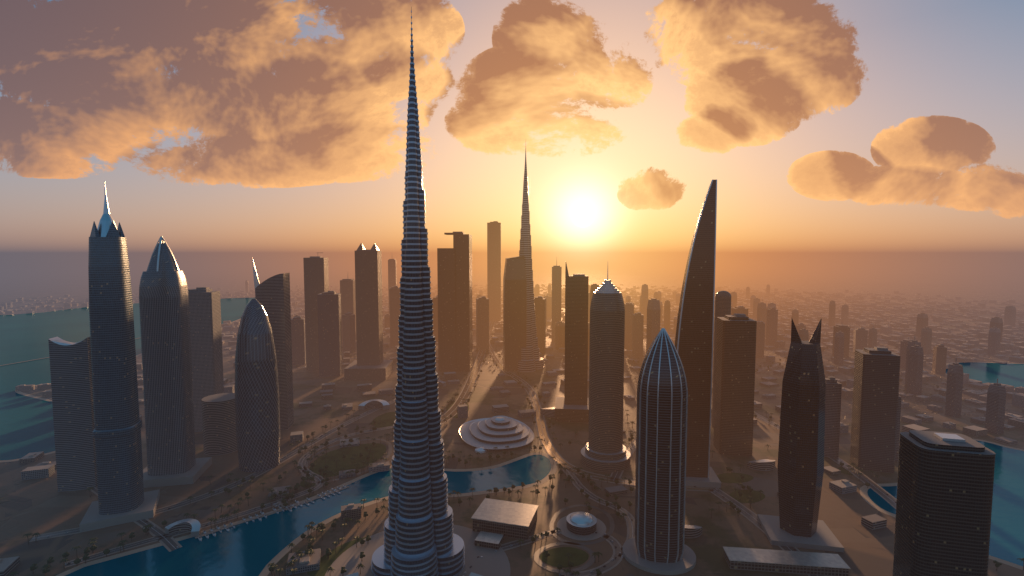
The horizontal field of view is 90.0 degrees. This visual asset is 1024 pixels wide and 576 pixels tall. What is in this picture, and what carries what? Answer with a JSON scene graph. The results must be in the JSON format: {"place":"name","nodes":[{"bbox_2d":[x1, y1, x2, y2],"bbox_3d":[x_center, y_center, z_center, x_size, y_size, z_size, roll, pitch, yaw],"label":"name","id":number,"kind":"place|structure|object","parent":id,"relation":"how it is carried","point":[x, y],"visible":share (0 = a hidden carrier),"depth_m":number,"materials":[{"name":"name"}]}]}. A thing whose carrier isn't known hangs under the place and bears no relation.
{"place":"outdoors","nodes":[
{"label":"outdoors","id":0,"kind":"place"},
{"bbox_2d":[0,298,254,459],"bbox_3d":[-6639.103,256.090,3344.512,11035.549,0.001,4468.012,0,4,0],"label":"sea water","id":1,"kind":"structure","parent":0,"point":[26,425],"depth_m":2289.29,"materials":[{"name":"teal liquid"}]},
{"bbox_2d":[0,297,254,461],"bbox_3d":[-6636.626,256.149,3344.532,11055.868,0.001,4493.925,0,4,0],"label":"sea bank path","id":2,"kind":"structure","parent":0,"point":[25,394],"depth_m":1719.95,"materials":[{"name":"beige"}]},
{"bbox_2d":[92,487,179,550],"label":"road","id":3,"kind":"structure","parent":0,"point":[166,542],"depth_m":886.19,"materials":[{"name":"grey asphalt"}]},
{"bbox_2d":[90,489,181,551],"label":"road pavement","id":4,"kind":"structure","parent":0,"point":[160,540],"depth_m":886.44,"materials":[{"name":"beige"}]},
{"bbox_2d":[139,236,211,487],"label":"tower","id":5,"kind":"structure","parent":0,"point":[172,459],"depth_m":1073.02,"materials":[{"name":"grey glass"}]},
{"bbox_2d":[65,426,393,567],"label":"canal road","id":6,"kind":"structure","parent":0,"point":[301,464],"depth_m":957.85,"materials":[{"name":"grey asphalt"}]},
{"bbox_2d":[93,438,339,556],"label":"road marking","id":7,"kind":"object","parent":6,"relation":"on","point":[223,519],"visible":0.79,"depth_m":929.15,"materials":[{"name":"white paint"}]},
{"bbox_2d":[273,501,291,508],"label":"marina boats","id":8,"kind":"object","parent":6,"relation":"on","point":[278,503],"visible":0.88,"depth_m":986.21,"materials":[{"name":"beige"}]},
{"bbox_2d":[29,377,442,541],"bbox_3d":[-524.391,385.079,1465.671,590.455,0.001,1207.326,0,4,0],"label":"road","id":9,"kind":"structure","parent":0,"point":[204,495],"depth_m":1055.38,"materials":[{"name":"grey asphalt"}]},
{"bbox_2d":[291,316,305,364],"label":"tower","id":10,"kind":"structure","parent":0,"point":[298,340],"depth_m":2216.93,"materials":[{"name":"grey"}]},
{"bbox_2d":[56,452,556,575],"bbox_3d":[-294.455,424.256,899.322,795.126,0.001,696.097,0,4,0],"label":"promenade","id":11,"kind":"structure","parent":0,"point":[277,558],"depth_m":947.38,"materials":[{"name":"beige concrete"}]},
{"bbox_2d":[65,455,550,575],"bbox_3d":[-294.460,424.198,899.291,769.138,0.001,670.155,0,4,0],"label":"canal water","id":12,"kind":"structure","parent":0,"point":[254,548],"depth_m":877.14,"materials":[{"name":"blue liquid"}]},
{"bbox_2d":[195,500,306,540],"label":"marina boats","id":13,"kind":"object","parent":12,"relation":"on","point":[212,532],"visible":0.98,"depth_m":921.96,"materials":[{"name":"beige"}]},
{"bbox_2d":[284,485,348,511],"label":"marina boats","id":14,"kind":"object","parent":12,"relation":"on","point":[325,494],"visible":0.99,"depth_m":1019.32,"materials":[{"name":"beige"}]},
{"bbox_2d":[300,479,315,487],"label":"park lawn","id":15,"kind":"structure","parent":0,"point":[302,483],"depth_m":1078.70,"materials":[{"name":"green plant"}]},
{"bbox_2d":[317,291,342,376],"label":"tower","id":16,"kind":"structure","parent":0,"point":[329,332],"depth_m":2002.47,"materials":[{"name":"grey"}]},
{"bbox_2d":[224,348,436,384],"bbox_3d":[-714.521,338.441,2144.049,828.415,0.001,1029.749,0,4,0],"label":"road","id":17,"kind":"structure","parent":0,"point":[304,367],"depth_m":2149.99,"materials":[{"name":"grey asphalt"}]},
{"bbox_2d":[307,537,365,575],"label":"park lawn","id":18,"kind":"structure","parent":0,"point":[325,562],"depth_m":814.05,"materials":[{"name":"green plant"}]},
{"bbox_2d":[302,438,391,482],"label":"park oval ring road","id":19,"kind":"structure","parent":0,"point":[387,455],"depth_m":1209.30,"materials":[{"name":"grey asphalt"}]},
{"bbox_2d":[309,443,385,477],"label":"park lawn","id":20,"kind":"structure","parent":0,"point":[347,463],"depth_m":1209.80,"materials":[{"name":"green plant"}]},
{"bbox_2d":[344,243,392,379],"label":"tower","id":21,"kind":"structure","parent":0,"point":[369,363],"depth_m":1989.77,"materials":[{"name":"grey"}]},
{"bbox_2d":[372,412,395,428],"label":"park lawn","id":22,"kind":"structure","parent":0,"point":[389,418],"depth_m":1492.84,"materials":[{"name":"green plant"}]},
{"bbox_2d":[391,321,494,441],"bbox_3d":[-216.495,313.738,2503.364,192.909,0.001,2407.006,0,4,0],"label":"highway road","id":23,"kind":"structure","parent":0,"point":[452,411],"depth_m":1874.55,"materials":[{"name":"grey asphalt"}]},
{"bbox_2d":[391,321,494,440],"bbox_3d":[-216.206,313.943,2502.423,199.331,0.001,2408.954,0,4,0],"label":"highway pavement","id":24,"kind":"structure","parent":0,"point":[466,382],"depth_m":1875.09,"materials":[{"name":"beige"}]},
{"bbox_2d":[446,400,468,417],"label":"park lawn","id":25,"kind":"structure","parent":0,"point":[448,406],"depth_m":1608.63,"materials":[{"name":"green plant"}]},
{"bbox_2d":[47,350,895,575],"bbox_3d":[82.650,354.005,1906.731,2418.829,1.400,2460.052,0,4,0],"label":"traffic cars","id":26,"kind":"object","parent":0,"point":[478,556],"visible":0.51,"depth_m":921.65,"materials":[{"name":"white paint"}]},
{"bbox_2d":[0,254,1023,575],"bbox_3d":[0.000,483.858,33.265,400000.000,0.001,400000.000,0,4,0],"label":"ground","id":27,"kind":"structure","parent":0,"point":[36,506],"depth_m":1520.52,"materials":[{"name":"beige sand"}]},
{"bbox_2d":[48,337,96,490],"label":"tower","id":28,"kind":"structure","parent":27,"relation":"on","point":[72,391],"depth_m":1038.97,"materials":[{"name":"grey glass"}]},
{"bbox_2d":[79,186,159,531],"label":"tower","id":29,"kind":"structure","parent":27,"relation":"on","point":[123,497],"depth_m":916.32,"materials":[{"name":"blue glass"}]},
{"bbox_2d":[165,519,200,536],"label":"curved canopy","id":30,"kind":"object","parent":27,"relation":"on","point":[193,526],"visible":1,"depth_m":890.57,"materials":[{"name":"white metal"}]},
{"bbox_2d":[188,287,223,431],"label":"tower","id":31,"kind":"structure","parent":27,"relation":"on","point":[206,338],"depth_m":1382.81,"materials":[{"name":"grey"}]},
{"bbox_2d":[202,393,236,455],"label":"round block","id":32,"kind":"structure","parent":27,"relation":"on","point":[219,423],"depth_m":1229.91,"materials":[{"name":"grey"}]},
{"bbox_2d":[235,299,279,471],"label":"skyscraper","id":33,"kind":"structure","parent":27,"relation":"on","point":[257,410],"depth_m":1130.23,"materials":[{"name":"grey glass"}]},
{"bbox_2d":[252,259,293,429],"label":"tower","id":34,"kind":"structure","parent":27,"relation":"on","point":[272,295],"depth_m":1393.83,"materials":[{"name":"grey glass"}]},
{"bbox_2d":[303,256,328,370],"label":"tower","id":35,"kind":"structure","parent":27,"relation":"on","point":[316,276],"depth_m":2086.83,"materials":[{"name":"grey"}]},
{"bbox_2d":[340,279,355,341],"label":"tower","id":36,"kind":"structure","parent":27,"relation":"on","point":[348,295],"depth_m":2768.50,"materials":[{"name":"grey"}]},
{"bbox_2d":[342,312,355,352],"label":"tower","id":37,"kind":"structure","parent":27,"relation":"on","point":[348,330],"depth_m":2487.09,"materials":[{"name":"grey"}]},
{"bbox_2d":[358,399,389,409],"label":"crescent","id":38,"kind":"object","parent":27,"relation":"on","point":[376,403],"visible":1,"depth_m":1599.37,"materials":[{"name":"white metal"}]},
{"bbox_2d":[388,259,396,313],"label":"tower","id":39,"kind":"structure","parent":27,"relation":"on","point":[392,277],"depth_m":3660.36,"materials":[{"name":"grey"}]},
{"bbox_2d":[389,286,400,344],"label":"tower","id":40,"kind":"structure","parent":27,"relation":"on","point":[394,301],"depth_m":2695.67,"materials":[{"name":"grey"}]},
{"bbox_2d":[325,525,509,575],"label":"plaza","id":41,"kind":"structure","parent":27,"relation":"on","point":[490,562],"depth_m":810.56,"materials":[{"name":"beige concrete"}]},
{"bbox_2d":[371,8,464,575],"bbox_3d":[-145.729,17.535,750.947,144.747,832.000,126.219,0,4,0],"label":"central tower","id":42,"kind":"structure","parent":27,"relation":"on","point":[421,538],"depth_m":735.44,"materials":[{"name":"grey metal"}]},
{"bbox_2d":[432,296,437,341],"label":"tower","id":43,"kind":"structure","parent":27,"relation":"on","point":[435,315],"depth_m":2782.71,"materials":[{"name":"brown metal"}]},
{"bbox_2d":[438,380,445,386],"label":"building","id":44,"kind":"structure","parent":27,"relation":"on","point":[442,384],"depth_m":1853.80,"materials":[{"name":"white metal"}]},
{"bbox_2d":[437,232,472,371],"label":"tower","id":45,"kind":"structure","parent":27,"relation":"on","point":[455,328],"depth_m":2075.81,"materials":[{"name":"brown concrete"}]},
{"bbox_2d":[475,447,486,452],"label":"dome","id":46,"kind":"structure","parent":27,"relation":"on","point":[481,449],"depth_m":1249.51,"materials":[{"name":"white metal"}]},
{"bbox_2d":[476,296,488,349],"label":"tower","id":47,"kind":"structure","parent":27,"relation":"on","point":[482,322],"depth_m":2547.18,"materials":[{"name":"grey"}]},
{"bbox_2d":[487,221,500,320],"bbox_3d":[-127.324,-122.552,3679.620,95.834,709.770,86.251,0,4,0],"label":"tower","id":48,"kind":"structure","parent":27,"relation":"on","point":[494,262],"depth_m":3636.27,"materials":[{"name":"grey"}]},
{"bbox_2d":[459,416,533,451],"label":"domed building","id":49,"kind":"structure","parent":27,"relation":"on","point":[500,433],"depth_m":1333.16,"materials":[{"name":"white"}]},
{"bbox_2d":[471,498,538,549],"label":"low building","id":50,"kind":"structure","parent":27,"relation":"on","point":[495,522],"depth_m":886.51,"materials":[{"name":"beige concrete"}]},
{"bbox_2d":[0,283,1023,575],"bbox_3d":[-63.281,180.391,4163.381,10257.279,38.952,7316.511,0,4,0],"label":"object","id":51,"kind":"object","parent":27,"relation":"on","point":[308,561],"visible":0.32,"depth_m":2583.59,"materials":[{"name":"beige"}]},
{"bbox_2d":[503,256,526,370],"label":"tower","id":52,"kind":"structure","parent":27,"relation":"on","point":[514,305],"depth_m":2085.60,"materials":[{"name":"brown concrete"}]},
{"bbox_2d":[534,296,545,353],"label":"tower","id":53,"kind":"structure","parent":27,"relation":"on","point":[540,307],"depth_m":2447.31,"materials":[{"name":"brown concrete"}]},
{"bbox_2d":[540,407,554,417],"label":"building","id":54,"kind":"structure","parent":27,"relation":"on","point":[549,412],"depth_m":1518.88,"materials":[{"name":"beige concrete"}]},
{"bbox_2d":[551,264,561,341],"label":"tower","id":55,"kind":"structure","parent":27,"relation":"on","point":[556,289],"depth_m":2774.98,"materials":[{"name":"grey"}]},
{"bbox_2d":[555,264,588,422],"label":"tower","id":56,"kind":"structure","parent":27,"relation":"on","point":[572,405],"depth_m":1492.72,"materials":[{"name":"brown concrete"}]},
{"bbox_2d":[536,530,620,575],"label":"road","id":57,"kind":"structure","parent":27,"relation":"on","point":[611,563],"depth_m":808.43,"materials":[{"name":"grey asphalt"}]},
{"bbox_2d":[581,270,630,471],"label":"tower","id":58,"kind":"structure","parent":27,"relation":"on","point":[604,449],"depth_m":1144.59,"materials":[{"name":"white metal"}]},
{"bbox_2d":[624,303,633,347],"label":"tower","id":59,"kind":"structure","parent":27,"relation":"on","point":[629,309],"depth_m":2597.49,"materials":[{"name":"grey"}]},
{"bbox_2d":[245,280,1015,434],"bbox_3d":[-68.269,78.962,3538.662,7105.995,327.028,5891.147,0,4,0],"label":"distant buildings","id":60,"kind":"structure","parent":27,"relation":"on","point":[651,309],"depth_m":2426.08,"materials":[{"name":"brown concrete"}]},
{"bbox_2d":[632,312,643,356],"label":"tower","id":61,"kind":"structure","parent":27,"relation":"on","point":[637,331],"depth_m":2393.20,"materials":[{"name":"grey"}]},
{"bbox_2d":[622,328,695,574],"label":"skyscraper","id":62,"kind":"structure","parent":27,"relation":"on","point":[655,545],"depth_m":784.91,"materials":[{"name":"grey glass"}]},
{"bbox_2d":[685,525,701,537],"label":"building","id":63,"kind":"structure","parent":27,"relation":"on","point":[693,531],"depth_m":872.72,"materials":[{"name":"white metal"}]},
{"bbox_2d":[675,179,720,487],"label":"skyscraper","id":64,"kind":"structure","parent":27,"relation":"on","point":[694,335],"depth_m":1064.30,"materials":[{"name":"white metal"}]},
{"bbox_2d":[712,291,730,427],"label":"tower","id":65,"kind":"structure","parent":27,"relation":"on","point":[722,303],"depth_m":1399.07,"materials":[{"name":"grey"}]},
{"bbox_2d":[747,459,775,470],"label":"building","id":66,"kind":"structure","parent":27,"relation":"on","point":[765,465],"depth_m":1145.13,"materials":[{"name":"white metal"}]},
{"bbox_2d":[766,307,777,344],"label":"tower","id":67,"kind":"structure","parent":27,"relation":"on","point":[771,324],"depth_m":2707.57,"materials":[{"name":"grey"}]},
{"bbox_2d":[757,317,843,551],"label":"skyscraper","id":68,"kind":"structure","parent":27,"relation":"on","point":[796,523],"depth_m":854.52,"materials":[{"name":"grey glass"}]},
{"bbox_2d":[755,412,896,508],"bbox_3d":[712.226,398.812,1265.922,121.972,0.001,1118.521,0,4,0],"label":"road","id":69,"kind":"structure","parent":27,"relation":"on","point":[890,499],"depth_m":1097.28,"materials":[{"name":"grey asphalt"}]},
{"bbox_2d":[824,376,841,457],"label":"tower","id":70,"kind":"structure","parent":27,"relation":"on","point":[832,410],"depth_m":1212.39,"materials":[{"name":"grey"}]},
{"bbox_2d":[895,395,900,461],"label":"tower","id":71,"kind":"structure","parent":27,"relation":"on","point":[898,429],"depth_m":1187.05,"materials":[{"name":"grey"}]},
{"bbox_2d":[932,344,946,373],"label":"tower","id":72,"kind":"structure","parent":27,"relation":"on","point":[939,358],"depth_m":2050.04,"materials":[{"name":"brown metal"}]},
{"bbox_2d":[0,0,1023,253],"label":"sky","id":73,"kind":"structure","parent":0,"point":[206,126],"materials":[{"name":"orange"}]},
{"bbox_2d":[500,537,530,549],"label":"road","id":74,"kind":"structure","parent":0,"point":[512,543],"depth_m":852.77,"materials":[{"name":"grey asphalt"}]},
{"bbox_2d":[501,536,534,550],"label":"sidewalk","id":75,"kind":"structure","parent":0,"point":[515,546],"depth_m":853.01,"materials":[{"name":"grey concrete"}]},
{"bbox_2d":[517,144,543,371],"bbox_3d":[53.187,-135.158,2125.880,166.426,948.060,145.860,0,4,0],"label":"skyscraper","id":76,"kind":"structure","parent":0,"point":[532,360],"depth_m":2106.04,"materials":[{"name":"grey metal"}]},
{"bbox_2d":[540,547,588,567],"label":"lawn","id":77,"kind":"structure","parent":0,"point":[556,557],"depth_m":816.72,"materials":[{"name":"green plant"}]},
{"bbox_2d":[533,542,595,572],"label":"circular path","id":78,"kind":"structure","parent":0,"point":[589,563],"depth_m":813.72,"materials":[{"name":"grey concrete"}]},
{"bbox_2d":[531,529,621,575],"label":"sidewalk","id":79,"kind":"structure","parent":0,"point":[610,559],"depth_m":808.66,"materials":[{"name":"grey concrete"}]},
{"bbox_2d":[557,516,605,540],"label":"circular plaza","id":80,"kind":"structure","parent":0,"point":[566,532],"depth_m":888.99,"materials":[{"name":"grey concrete"}]},
{"bbox_2d":[566,512,596,534],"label":"domed hall","id":81,"kind":"structure","parent":80,"relation":"on","point":[581,523],"depth_m":889.79,"materials":[{"name":"beige concrete"}]},
{"bbox_2d":[549,504,614,544],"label":"circular path","id":82,"kind":"structure","parent":0,"point":[608,515],"depth_m":908.85,"materials":[{"name":"grey concrete"}]},
{"bbox_2d":[563,470,634,549],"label":"sidewalk","id":83,"kind":"structure","parent":0,"point":[627,537],"depth_m":990.55,"materials":[{"name":"beige concrete"}]},
{"bbox_2d":[565,469,634,557],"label":"road","id":84,"kind":"structure","parent":0,"point":[580,486],"depth_m":976.65,"materials":[{"name":"grey asphalt"}]},
{"bbox_2d":[488,342,712,491],"bbox_3d":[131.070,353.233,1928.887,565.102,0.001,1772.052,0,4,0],"label":"highway road","id":85,"kind":"structure","parent":0,"point":[536,406],"depth_m":1332.37,"materials":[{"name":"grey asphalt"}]},
{"bbox_2d":[491,352,694,487],"bbox_3d":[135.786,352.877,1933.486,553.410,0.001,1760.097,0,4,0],"label":"lane markings","id":86,"kind":"object","parent":85,"relation":"on","point":[550,449],"visible":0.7,"depth_m":1264.53,"materials":[{"name":"white paint"}]},
{"bbox_2d":[610,361,786,480],"bbox_3d":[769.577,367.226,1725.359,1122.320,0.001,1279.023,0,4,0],"label":"road","id":87,"kind":"structure","parent":0,"point":[633,444],"depth_m":1264.63,"materials":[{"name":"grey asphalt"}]},
{"bbox_2d":[713,313,756,455],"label":"tower","id":88,"kind":"structure","parent":0,"point":[734,380],"depth_m":1218.98,"materials":[{"name":"brown concrete"}]},
{"bbox_2d":[717,473,753,482],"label":"park lawn","id":89,"kind":"structure","parent":0,"point":[730,478],"depth_m":1107.50,"materials":[{"name":"green plant"}]},
{"bbox_2d":[731,306,747,316],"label":"tower","id":90,"kind":"structure","parent":0,"point":[740,310],"depth_m":2664.10,"materials":[{"name":"brown metal"}]},
{"bbox_2d":[730,489,764,502],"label":"park lawn","id":91,"kind":"structure","parent":0,"point":[755,495],"depth_m":1021.15,"materials":[{"name":"green plant"}]},
{"bbox_2d":[756,321,764,356],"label":"tower","id":92,"kind":"structure","parent":0,"point":[760,335],"depth_m":2380.37,"materials":[{"name":"grey"}]},
{"bbox_2d":[711,488,810,575],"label":"sidewalk","id":93,"kind":"structure","parent":0,"point":[748,518],"depth_m":954.45,"materials":[{"name":"grey concrete"}]},
{"bbox_2d":[709,488,823,575],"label":"road","id":94,"kind":"structure","parent":0,"point":[755,520],"depth_m":961.55,"materials":[{"name":"grey asphalt"}]},
{"bbox_2d":[723,546,850,575],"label":"terminal building","id":95,"kind":"structure","parent":0,"point":[793,562],"depth_m":783.91,"materials":[{"name":"grey concrete"}]},
{"bbox_2d":[795,323,805,331],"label":"tower","id":96,"kind":"structure","parent":0,"point":[800,326],"depth_m":2634.40,"materials":[{"name":"grey"}]},
{"bbox_2d":[832,325,849,356],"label":"tower","id":97,"kind":"structure","parent":0,"point":[845,329],"depth_m":2379.88,"materials":[{"name":"brown concrete"}]},
{"bbox_2d":[837,464,862,474],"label":"park lawn","id":98,"kind":"structure","parent":0,"point":[843,470],"depth_m":1143.11,"materials":[{"name":"green plant"}]},
{"bbox_2d":[853,327,867,351],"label":"tower","id":99,"kind":"structure","parent":0,"point":[860,338],"depth_m":2462.06,"materials":[{"name":"grey"}]},
{"bbox_2d":[850,346,900,472],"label":"tower","id":100,"kind":"structure","parent":0,"point":[875,406],"depth_m":1132.11,"materials":[{"name":"brown"}]},
{"bbox_2d":[900,338,911,368],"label":"tower","id":101,"kind":"structure","parent":0,"point":[903,347],"depth_m":2152.31,"materials":[{"name":"grey"}]},
{"bbox_2d":[860,439,1023,569],"bbox_3d":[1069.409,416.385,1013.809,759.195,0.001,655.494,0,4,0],"label":"shoreline","id":102,"kind":"structure","parent":0,"point":[864,494],"depth_m":1000.71,"materials":[{"name":"beige concrete"}]},
{"bbox_2d":[893,430,995,575],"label":"tower","id":103,"kind":"structure","parent":0,"point":[945,483],"depth_m":570.53,"materials":[{"name":"grey glass"}]},
{"bbox_2d":[867,440,1023,565],"bbox_3d":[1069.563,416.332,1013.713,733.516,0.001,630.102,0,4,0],"label":"lagoon water","id":104,"kind":"structure","parent":0,"point":[1007,532],"depth_m":992.60,"materials":[{"name":"blue liquid"}]},
{"bbox_2d":[945,362,1023,374],"bbox_3d":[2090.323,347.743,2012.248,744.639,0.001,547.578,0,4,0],"label":"shoreline","id":105,"kind":"structure","parent":0,"point":[981,362],"depth_m":2268.70,"materials":[{"name":"beige"}]},
{"bbox_2d":[946,362,1023,387],"bbox_3d":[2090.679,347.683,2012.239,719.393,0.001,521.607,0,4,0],"label":"lagoon water","id":106,"kind":"structure","parent":0,"point":[1009,374],"depth_m":2078.91,"materials":[{"name":"teal liquid"}]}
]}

